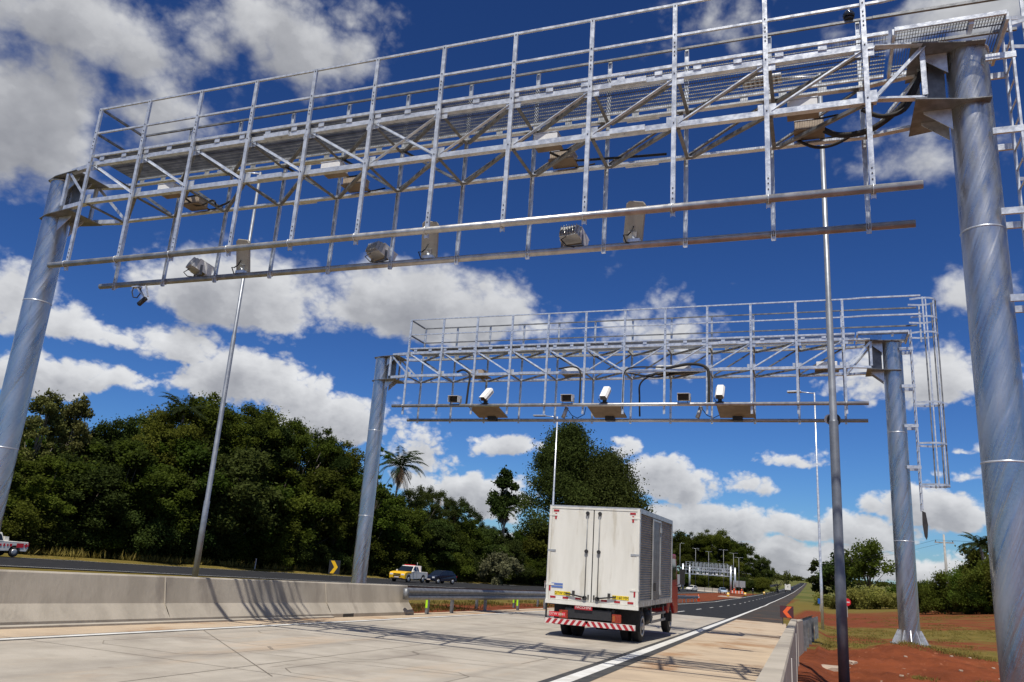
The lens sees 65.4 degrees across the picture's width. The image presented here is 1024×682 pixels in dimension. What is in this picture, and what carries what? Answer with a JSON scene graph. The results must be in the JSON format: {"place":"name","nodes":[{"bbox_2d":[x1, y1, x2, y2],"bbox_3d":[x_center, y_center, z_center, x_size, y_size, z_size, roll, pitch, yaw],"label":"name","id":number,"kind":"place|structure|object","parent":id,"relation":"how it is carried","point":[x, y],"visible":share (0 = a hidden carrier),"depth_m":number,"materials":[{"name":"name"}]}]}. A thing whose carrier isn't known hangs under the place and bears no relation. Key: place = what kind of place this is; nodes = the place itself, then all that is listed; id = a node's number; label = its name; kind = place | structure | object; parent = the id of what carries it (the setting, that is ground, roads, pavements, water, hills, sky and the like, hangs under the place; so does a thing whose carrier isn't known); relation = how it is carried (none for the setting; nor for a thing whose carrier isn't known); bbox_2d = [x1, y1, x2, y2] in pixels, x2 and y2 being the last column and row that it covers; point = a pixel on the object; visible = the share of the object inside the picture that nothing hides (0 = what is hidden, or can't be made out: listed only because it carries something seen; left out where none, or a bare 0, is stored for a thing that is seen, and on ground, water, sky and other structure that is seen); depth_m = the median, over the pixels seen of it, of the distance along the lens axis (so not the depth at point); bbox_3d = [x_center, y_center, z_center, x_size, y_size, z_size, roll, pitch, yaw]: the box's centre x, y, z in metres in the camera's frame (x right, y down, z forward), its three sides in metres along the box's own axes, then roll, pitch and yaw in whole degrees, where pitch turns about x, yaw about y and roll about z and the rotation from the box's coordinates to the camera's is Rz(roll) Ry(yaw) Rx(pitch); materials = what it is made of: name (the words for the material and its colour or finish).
{"place":"outdoors","nodes":[
{"label":"outdoors","id":0,"kind":"place"},
{"bbox_2d":[5,545,544,583],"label":"tall grass","id":1,"kind":"structure","parent":0,"point":[57,552],"depth_m":74.83,"materials":[{"name":"plant"}]},
{"bbox_2d":[0,608,553,637],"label":"shoulder","id":2,"kind":"object","parent":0,"point":[25,632],"visible":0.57,"depth_m":14.63},
{"bbox_2d":[0,569,413,628],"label":"concrete barrier","id":3,"kind":"object","parent":2,"relation":"on","point":[40,599],"visible":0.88,"depth_m":15.13,"materials":[{"name":"grey concrete"}]},
{"bbox_2d":[0,611,724,681],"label":"concrete pavement","id":4,"kind":"structure","parent":0,"point":[31,660],"depth_m":11.81,"materials":[{"name":"concrete"}]},
{"bbox_2d":[103,618,758,681],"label":"detector loop cut","id":5,"kind":"object","parent":4,"relation":"on","point":[401,656],"visible":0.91,"depth_m":11.94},
{"bbox_2d":[545,505,684,641],"bbox_3d":[3.055,6.465,22.153,2.560,3.162,6.480,-2,-16,21],"label":"box truck","id":6,"kind":"object","parent":4,"relation":"on","point":[612,568],"visible":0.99,"depth_m":19.47,"materials":[{"name":"metal"}]},
{"bbox_2d":[538,619,725,681],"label":"edge line border","id":7,"kind":"object","parent":4,"relation":"on","point":[553,678],"visible":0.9,"depth_m":14.27,"materials":[{"name":"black paint"}]},
{"bbox_2d":[0,556,781,593],"bbox_3d":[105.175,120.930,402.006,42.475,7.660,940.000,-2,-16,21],"label":"opposite road","id":8,"kind":"structure","parent":0,"point":[69,564],"depth_m":61.84,"materials":[{"name":"asphalt"}]},
{"bbox_2d":[0,532,28,556],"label":"pickup truck","id":9,"kind":"object","parent":8,"relation":"on","point":[13,548],"visible":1,"depth_m":58.34,"materials":[{"name":"metal"}]},
{"bbox_2d":[389,563,427,582],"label":"recovery pickup","id":10,"kind":"object","parent":8,"relation":"on","point":[407,572],"visible":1,"depth_m":83.38,"materials":[{"name":"metal"}]},
{"bbox_2d":[409,600,553,611],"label":"median grass","id":11,"kind":"structure","parent":0,"point":[443,607],"depth_m":34.38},
{"bbox_2d":[0,552,999,681],"bbox_3d":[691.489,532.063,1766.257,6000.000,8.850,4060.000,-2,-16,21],"label":"ground","id":12,"kind":"structure","parent":0,"point":[885,662],"depth_m":35.26,"materials":[{"name":"brown soil"}]},
{"bbox_2d":[3,449,53,523],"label":"forest tree","id":13,"kind":"object","parent":12,"relation":"on","point":[32,467],"visible":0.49,"depth_m":65.66,"materials":[{"name":"green plant"}]},
{"bbox_2d":[0,497,57,553],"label":"bush","id":14,"kind":"object","parent":12,"relation":"on","point":[25,515],"visible":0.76,"depth_m":63.50,"materials":[{"name":"green plant"}]},
{"bbox_2d":[18,387,76,496],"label":"forest tree","id":15,"kind":"object","parent":12,"relation":"on","point":[51,410],"visible":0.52,"depth_m":72.31,"materials":[{"name":"green plant"}]},
{"bbox_2d":[11,518,83,554],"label":"bush","id":16,"kind":"object","parent":12,"relation":"on","point":[49,543],"visible":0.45,"depth_m":66.36,"materials":[{"name":"green plant"}]},
{"bbox_2d":[9,452,99,537],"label":"forest tree","id":17,"kind":"object","parent":12,"relation":"on","point":[56,487],"visible":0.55,"depth_m":67.79,"materials":[{"name":"green plant"}]},
{"bbox_2d":[31,393,94,462],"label":"forest tree","id":18,"kind":"object","parent":12,"relation":"on","point":[76,411],"visible":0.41,"depth_m":75.37,"materials":[{"name":"green plant"}]},
{"bbox_2d":[38,510,110,556],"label":"bush","id":19,"kind":"object","parent":12,"relation":"on","point":[78,541],"visible":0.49,"depth_m":68.91,"materials":[{"name":"green plant"}]},
{"bbox_2d":[29,446,134,532],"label":"forest tree","id":20,"kind":"object","parent":12,"relation":"on","point":[104,504],"visible":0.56,"depth_m":70.33,"materials":[{"name":"green plant"}]},
{"bbox_2d":[83,526,126,558],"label":"bush","id":21,"kind":"object","parent":12,"relation":"on","point":[117,542],"visible":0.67,"depth_m":71.07,"materials":[{"name":"green plant"}]},
{"bbox_2d":[72,416,147,485],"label":"forest tree","id":22,"kind":"object","parent":12,"relation":"on","point":[109,432],"visible":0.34,"depth_m":77.09,"materials":[{"name":"green plant"}]},
{"bbox_2d":[64,435,192,558],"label":"forest tree","id":23,"kind":"object","parent":12,"relation":"on","point":[134,458],"visible":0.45,"depth_m":73.75,"materials":[{"name":"green plant"}]},
{"bbox_2d":[106,414,163,552],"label":"forest tree","id":24,"kind":"object","parent":12,"relation":"on","point":[130,430],"visible":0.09,"depth_m":82.53,"materials":[{"name":"green plant"}]},
{"bbox_2d":[109,509,183,560],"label":"bush","id":25,"kind":"object","parent":12,"relation":"on","point":[149,540],"visible":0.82,"depth_m":72.78,"materials":[{"name":"green plant"}]},
{"bbox_2d":[128,513,199,562],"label":"bush","id":26,"kind":"object","parent":12,"relation":"on","point":[170,550],"visible":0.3,"depth_m":76.02,"materials":[{"name":"green plant"}]},
{"bbox_2d":[131,469,208,560],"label":"forest tree","id":27,"kind":"object","parent":12,"relation":"on","point":[188,517],"visible":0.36,"depth_m":76.22,"materials":[{"name":"green plant"}]},
{"bbox_2d":[130,404,231,479],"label":"forest tree","id":28,"kind":"object","parent":12,"relation":"on","point":[155,427],"visible":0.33,"depth_m":82.90,"materials":[{"name":"green plant"}]},
{"bbox_2d":[153,392,211,427],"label":"palm tree","id":29,"kind":"object","parent":12,"relation":"on","point":[192,408],"visible":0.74,"depth_m":85.05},
{"bbox_2d":[131,435,245,561],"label":"forest tree","id":30,"kind":"object","parent":12,"relation":"on","point":[191,458],"visible":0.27,"depth_m":79.75,"materials":[{"name":"green plant"}]},
{"bbox_2d":[166,514,219,563],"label":"bush","id":31,"kind":"object","parent":12,"relation":"on","point":[208,540],"visible":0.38,"depth_m":78.06,"materials":[{"name":"green plant"}]},
{"bbox_2d":[150,390,262,479],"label":"forest tree","id":32,"kind":"object","parent":12,"relation":"on","point":[212,415],"visible":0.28,"depth_m":86.05,"materials":[{"name":"green plant"}]},
{"bbox_2d":[192,169,261,576],"bbox_3d":[-10.336,1.042,27.031,1.791,15.002,0.300,0,-16,14],"label":"street lamp","id":33,"kind":"object","parent":12,"relation":"on","point":[199,547],"visible":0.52,"depth_m":26.30,"materials":[{"name":"metal"}]},
{"bbox_2d":[170,431,286,541],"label":"forest tree","id":34,"kind":"object","parent":12,"relation":"on","point":[248,465],"visible":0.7,"depth_m":81.20,"materials":[{"name":"green plant"}]},
{"bbox_2d":[192,399,283,454],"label":"forest tree","id":35,"kind":"object","parent":12,"relation":"on","point":[250,441],"visible":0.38,"depth_m":90.16,"materials":[{"name":"green plant"}]},
{"bbox_2d":[202,439,295,558],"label":"forest tree","id":36,"kind":"object","parent":12,"relation":"on","point":[288,492],"visible":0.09,"depth_m":85.88,"materials":[{"name":"green plant"}]},
{"bbox_2d":[222,405,297,485],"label":"forest tree","id":37,"kind":"object","parent":12,"relation":"on","point":[285,455],"visible":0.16,"depth_m":93.19,"materials":[{"name":"green plant"}]},
{"bbox_2d":[231,404,318,566],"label":"forest tree","id":38,"kind":"object","parent":12,"relation":"on","point":[274,420],"visible":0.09,"depth_m":97.57,"materials":[{"name":"green plant"}]},
{"bbox_2d":[259,537,301,568],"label":"bush","id":39,"kind":"object","parent":12,"relation":"on","point":[287,560],"visible":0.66,"depth_m":87.30,"materials":[{"name":"green plant"}]},
{"bbox_2d":[255,455,317,555],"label":"forest tree","id":40,"kind":"object","parent":12,"relation":"on","point":[305,500],"visible":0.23,"depth_m":89.12,"materials":[{"name":"green plant"}]},
{"bbox_2d":[261,464,340,552],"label":"forest tree","id":41,"kind":"object","parent":12,"relation":"on","point":[321,509],"visible":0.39,"depth_m":91.49,"materials":[{"name":"green plant"}]},
{"bbox_2d":[279,534,322,571],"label":"bush","id":42,"kind":"object","parent":12,"relation":"on","point":[303,555],"visible":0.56,"depth_m":89.38,"materials":[{"name":"green plant"}]},
{"bbox_2d":[267,417,345,569],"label":"forest tree","id":43,"kind":"object","parent":12,"relation":"on","point":[313,450],"visible":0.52,"depth_m":97.68,"materials":[{"name":"green plant"}]},
{"bbox_2d":[278,428,353,487],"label":"forest tree","id":44,"kind":"object","parent":12,"relation":"on","point":[343,463],"visible":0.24,"depth_m":101.31,"materials":[{"name":"green plant"}]},
{"bbox_2d":[292,464,357,547],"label":"forest tree","id":45,"kind":"object","parent":12,"relation":"on","point":[320,476],"visible":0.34,"depth_m":95.28,"materials":[{"name":"green plant"}]},
{"bbox_2d":[295,440,364,498],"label":"forest tree","id":46,"kind":"object","parent":12,"relation":"on","point":[356,464],"visible":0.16,"depth_m":104.71,"materials":[{"name":"green plant"}]},
{"bbox_2d":[316,481,373,555],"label":"forest tree","id":47,"kind":"object","parent":12,"relation":"on","point":[353,531],"visible":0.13,"depth_m":98.73,"materials":[{"name":"green plant"}]},
{"bbox_2d":[322,473,406,555],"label":"forest tree","id":48,"kind":"object","parent":12,"relation":"on","point":[351,483],"visible":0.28,"depth_m":101.67,"materials":[{"name":"green plant"}]},
{"bbox_2d":[350,535,410,576],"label":"bush","id":49,"kind":"object","parent":12,"relation":"on","point":[379,553],"visible":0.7,"depth_m":101.48,"materials":[{"name":"green plant"}]},
{"bbox_2d":[348,494,415,561],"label":"forest tree","id":50,"kind":"object","parent":12,"relation":"on","point":[382,524],"visible":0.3,"depth_m":102.76,"materials":[{"name":"green plant"}]},
{"bbox_2d":[375,491,424,552],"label":"forest tree","id":51,"kind":"object","parent":12,"relation":"on","point":[412,537],"visible":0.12,"depth_m":107.17,"materials":[{"name":"green plant"}]},
{"bbox_2d":[379,445,427,497],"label":"palm tree","id":52,"kind":"object","parent":12,"relation":"on","point":[399,471],"visible":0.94,"depth_m":116.22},
{"bbox_2d":[400,503,434,560],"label":"forest tree","id":53,"kind":"object","parent":12,"relation":"on","point":[423,534],"visible":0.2,"depth_m":111.16,"materials":[{"name":"green plant"}]},
{"bbox_2d":[400,485,442,522],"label":"forest tree","id":54,"kind":"object","parent":12,"relation":"on","point":[421,496],"visible":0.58,"depth_m":120.92,"materials":[{"name":"green plant"}]},
{"bbox_2d":[407,513,449,567],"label":"forest tree","id":55,"kind":"object","parent":12,"relation":"on","point":[442,543],"visible":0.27,"depth_m":113.30,"materials":[{"name":"green plant"}]},
{"bbox_2d":[409,486,463,521],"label":"forest tree","id":56,"kind":"object","parent":12,"relation":"on","point":[446,500],"visible":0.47,"depth_m":125.67,"materials":[{"name":"green plant"}]},
{"bbox_2d":[423,515,459,568],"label":"forest tree","id":57,"kind":"object","parent":12,"relation":"on","point":[446,553],"visible":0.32,"depth_m":114.89,"materials":[{"name":"green plant"}]},
{"bbox_2d":[443,552,476,580],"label":"bush","id":58,"kind":"object","parent":12,"relation":"on","point":[458,558],"visible":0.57,"depth_m":116.84,"materials":[{"name":"green plant"}]},
{"bbox_2d":[452,516,492,559],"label":"forest tree","id":59,"kind":"object","parent":12,"relation":"on","point":[478,544],"visible":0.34,"depth_m":124.91,"materials":[{"name":"green plant"}]},
{"bbox_2d":[464,520,508,561],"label":"forest tree","id":60,"kind":"object","parent":12,"relation":"on","point":[490,534],"visible":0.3,"depth_m":127.33,"materials":[{"name":"green plant"}]},
{"bbox_2d":[475,548,524,584],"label":"pale bush","id":61,"kind":"object","parent":12,"relation":"on","point":[498,563],"visible":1,"depth_m":120.57,"materials":[{"name":"green plant"}]},
{"bbox_2d":[486,464,523,534],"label":"eucalyptus tree","id":62,"kind":"object","parent":12,"relation":"on","point":[503,480],"visible":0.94,"depth_m":141.50,"materials":[{"name":"green plant"}]},
{"bbox_2d":[0,0,1023,681],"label":"gantry","id":63,"kind":"object","parent":12,"relation":"on","point":[964,110],"visible":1,"depth_m":12.90,"materials":[{"name":"metal"}]},
{"bbox_2d":[183,257,214,276],"bbox_3d":[-6.469,-1.466,16.487,0.560,0.409,0.408,15,-19,-36],"label":"floodlight","id":64,"kind":"object","parent":63,"relation":"attached to","point":[195,266],"visible":0.98,"depth_m":16.37,"materials":[{"name":"metal"}]},
{"bbox_2d":[231,239,250,273],"bbox_3d":[-5.441,-1.661,16.131,0.425,0.770,0.339,-2,-16,21],"label":"panel antenna","id":65,"kind":"object","parent":63,"relation":"attached to","point":[242,262],"visible":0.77,"depth_m":16.09,"materials":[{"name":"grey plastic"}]},
{"bbox_2d":[365,241,397,262],"bbox_3d":[-2.482,-1.611,14.970,0.408,0.409,0.560,-9,-20,39],"label":"floodlight","id":66,"kind":"object","parent":63,"relation":"attached to","point":[378,251],"visible":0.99,"depth_m":14.85,"materials":[{"name":"metal"}]},
{"bbox_2d":[418,221,438,259],"bbox_3d":[-1.508,-1.804,14.634,0.425,0.770,0.339,-2,-16,21],"label":"panel antenna","id":67,"kind":"object","parent":63,"relation":"attached to","point":[429,247],"visible":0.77,"depth_m":14.60,"materials":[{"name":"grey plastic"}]},
{"bbox_2d":[559,223,588,247],"bbox_3d":[1.037,-1.738,13.632,0.408,0.409,0.560,-5,-17,29],"label":"floodlight","id":68,"kind":"object","parent":63,"relation":"attached to","point":[573,235],"visible":0.98,"depth_m":13.53,"materials":[{"name":"metal"}]},
{"bbox_2d":[623,201,645,243],"bbox_3d":[2.041,-1.933,13.283,0.425,0.770,0.339,-2,-16,21],"label":"panel antenna","id":69,"kind":"object","parent":63,"relation":"attached to","point":[633,228],"visible":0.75,"depth_m":13.25,"materials":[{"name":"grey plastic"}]},
{"bbox_2d":[787,96,837,121],"bbox_3d":[4.439,-3.421,11.776,0.716,0.184,0.441,-2,-16,21],"label":"control box","id":70,"kind":"object","parent":63,"relation":"attached to","point":[803,101],"visible":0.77,"depth_m":11.72,"materials":[{"name":"white metal"}]},
{"bbox_2d":[794,119,834,140],"bbox_3d":[4.732,-3.257,12.304,0.716,0.184,0.441,-2,-16,21],"label":"control box","id":71,"kind":"object","parent":63,"relation":"attached to","point":[800,126],"visible":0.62,"depth_m":12.22,"materials":[{"name":"beige metal"}]},
{"bbox_2d":[822,66,927,137],"bbox_3d":[5.367,-3.494,11.855,1.530,0.880,0.110,-7,-18,34],"label":"conduit","id":72,"kind":"object","parent":63,"relation":"attached to","point":[862,132],"visible":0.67,"depth_m":11.78,"materials":[{"name":"black rubber"}]},
{"bbox_2d":[495,531,528,564],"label":"forest tree","id":73,"kind":"object","parent":12,"relation":"on","point":[514,547],"visible":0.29,"depth_m":134.06,"materials":[{"name":"green plant"}]},
{"bbox_2d":[520,523,548,584],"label":"eucalyptus tree","id":74,"kind":"object","parent":12,"relation":"on","point":[534,544],"visible":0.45,"depth_m":142.00,"materials":[{"name":"green plant"}]},
{"bbox_2d":[403,588,698,613],"bbox_3d":[10.491,20.633,63.129,0.350,3.188,88.389,-1,-16,18],"label":"guard rail","id":75,"kind":"object","parent":12,"relation":"on","point":[429,594],"visible":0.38,"depth_m":27.91,"materials":[{"name":"grey"}]},
{"bbox_2d":[505,416,618,557],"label":"eucalyptus tree","id":76,"kind":"object","parent":12,"relation":"on","point":[572,438],"visible":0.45,"depth_m":151.28,"materials":[{"name":"green plant"}]},
{"bbox_2d":[537,429,684,572],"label":"eucalyptus tree","id":77,"kind":"object","parent":12,"relation":"on","point":[611,472],"visible":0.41,"depth_m":150.47,"materials":[{"name":"green plant"}]},
{"bbox_2d":[351,294,950,646],"bbox_3d":[3.421,4.031,26.209,19.404,10.272,1.440,-2,-16,21],"label":"gantry","id":78,"kind":"object","parent":12,"relation":"on","point":[890,375],"visible":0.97,"depth_m":25.87,"materials":[{"name":"metal"}]},
{"bbox_2d":[588,406,626,421],"bbox_3d":[3.185,2.403,26.762,1.160,0.401,1.197,-2,-16,21],"label":"flat antenna","id":79,"kind":"object","parent":78,"relation":"attached to","point":[609,413],"visible":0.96,"depth_m":26.83,"materials":[{"name":"beige plastic"}]},
{"bbox_2d":[717,406,755,421],"bbox_3d":[7.108,2.261,25.269,1.160,0.401,1.197,-2,-16,21],"label":"flat antenna","id":80,"kind":"object","parent":78,"relation":"attached to","point":[737,413],"visible":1,"depth_m":25.36,"materials":[{"name":"beige plastic"}]},
{"bbox_2d":[673,529,703,586],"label":"forest tree","id":81,"kind":"object","parent":12,"relation":"on","point":[685,547],"visible":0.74,"depth_m":302.14,"materials":[{"name":"green plant"}]},
{"bbox_2d":[694,528,732,569],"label":"forest tree","id":82,"kind":"object","parent":12,"relation":"on","point":[721,541],"visible":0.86,"depth_m":298.12,"materials":[{"name":"green plant"}]},
{"bbox_2d":[724,541,754,576],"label":"forest tree","id":83,"kind":"object","parent":12,"relation":"on","point":[743,552],"visible":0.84,"depth_m":293.00,"materials":[{"name":"green plant"}]},
{"bbox_2d":[755,619,803,681],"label":"concrete barrier","id":84,"kind":"object","parent":12,"relation":"on","point":[781,665],"visible":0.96,"depth_m":7.62,"materials":[{"name":"concrete"}]},
{"bbox_2d":[800,615,818,650],"bbox_3d":[9.168,9.155,24.718,0.258,1.392,11.305,-3,-16,22],"label":"guard rail","id":85,"kind":"object","parent":84,"relation":"attached to","point":[810,623],"visible":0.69,"depth_m":25.01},
{"bbox_2d":[743,73,849,681],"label":"street lamp","id":86,"kind":"object","parent":12,"relation":"on","point":[842,628],"visible":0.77,"depth_m":14.28,"materials":[{"name":"metal"}]},
{"bbox_2d":[787,391,823,629],"bbox_3d":[15.633,8.909,42.549,1.503,12.748,0.300,-3,-17,25],"label":"street lamp","id":87,"kind":"object","parent":12,"relation":"on","point":[820,574],"visible":0.88,"depth_m":41.94,"materials":[{"name":"metal"}]},
{"bbox_2d":[814,549,862,595],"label":"roadside tree","id":88,"kind":"object","parent":12,"relation":"on","point":[828,567],"visible":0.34,"depth_m":173.92,"materials":[{"name":"green plant"}]},
{"bbox_2d":[846,583,886,608],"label":"verge bush","id":89,"kind":"object","parent":12,"relation":"on","point":[859,598],"visible":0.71,"depth_m":124.12,"materials":[{"name":"green plant"}]},
{"bbox_2d":[844,537,894,588],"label":"roadside tree","id":90,"kind":"object","parent":12,"relation":"on","point":[862,566],"visible":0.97,"depth_m":164.60,"materials":[{"name":"green plant"}]},
{"bbox_2d":[919,569,961,613],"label":"hedge bush","id":91,"kind":"object","parent":12,"relation":"on","point":[935,595],"visible":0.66,"depth_m":79.30,"materials":[{"name":"green plant"}]},
{"bbox_2d":[948,583,975,614],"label":"hedge bush","id":92,"kind":"object","parent":12,"relation":"on","point":[958,600],"visible":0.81,"depth_m":74.22,"materials":[{"name":"green plant"}]},
{"bbox_2d":[950,557,990,613],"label":"hedge bush","id":93,"kind":"object","parent":12,"relation":"on","point":[969,575],"visible":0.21,"depth_m":73.74,"materials":[{"name":"green plant"}]},
{"bbox_2d":[956,532,988,561],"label":"palm tree","id":94,"kind":"object","parent":12,"relation":"on","point":[981,543],"visible":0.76,"depth_m":79.72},
{"bbox_2d":[964,581,993,613],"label":"hedge bush","id":95,"kind":"object","parent":12,"relation":"on","point":[976,598],"visible":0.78,"depth_m":71.99,"materials":[{"name":"green plant"}]},
{"bbox_2d":[0,0,1023,583],"label":"sky","id":96,"kind":"structure","parent":0,"point":[307,345],"materials":[{"name":"blue"}]},
{"bbox_2d":[590,620,785,681],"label":"shoulder","id":97,"kind":"object","parent":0,"point":[723,650],"visible":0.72,"depth_m":16.14},
{"bbox_2d":[572,619,735,681],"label":"edge line border","id":98,"kind":"object","parent":97,"relation":"on","point":[599,674],"visible":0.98,"depth_m":14.71,"materials":[{"name":"black paint"}]},
{"bbox_2d":[672,583,804,618],"bbox_3d":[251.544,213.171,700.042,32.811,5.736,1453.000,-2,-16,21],"label":"road","id":99,"kind":"structure","parent":0,"point":[724,610],"depth_m":89.69,"materials":[{"name":"asphalt"}]},
{"bbox_2d":[0,583,799,639],"bbox_3d":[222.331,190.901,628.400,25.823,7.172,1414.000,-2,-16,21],"label":"edge line","id":100,"kind":"object","parent":99,"relation":"on","point":[242,626],"visible":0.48,"depth_m":14.39,"materials":[{"name":"white paint"}]},
{"bbox_2d":[551,587,800,681],"bbox_3d":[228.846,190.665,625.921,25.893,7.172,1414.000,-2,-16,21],"label":"edge line","id":101,"kind":"object","parent":99,"relation":"on","point":[583,673],"visible":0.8,"depth_m":14.95,"materials":[{"name":"white paint"}]},
{"bbox_2d":[734,583,806,622],"bbox_3d":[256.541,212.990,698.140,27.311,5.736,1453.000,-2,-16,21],"label":"road shoulder","id":102,"kind":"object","parent":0,"point":[770,612],"visible":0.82,"depth_m":68.50},
{"bbox_2d":[815,615,997,681],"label":"verge grass","id":103,"kind":"structure","parent":0,"point":[958,653],"depth_m":33.57,"materials":[{"name":"plant"}]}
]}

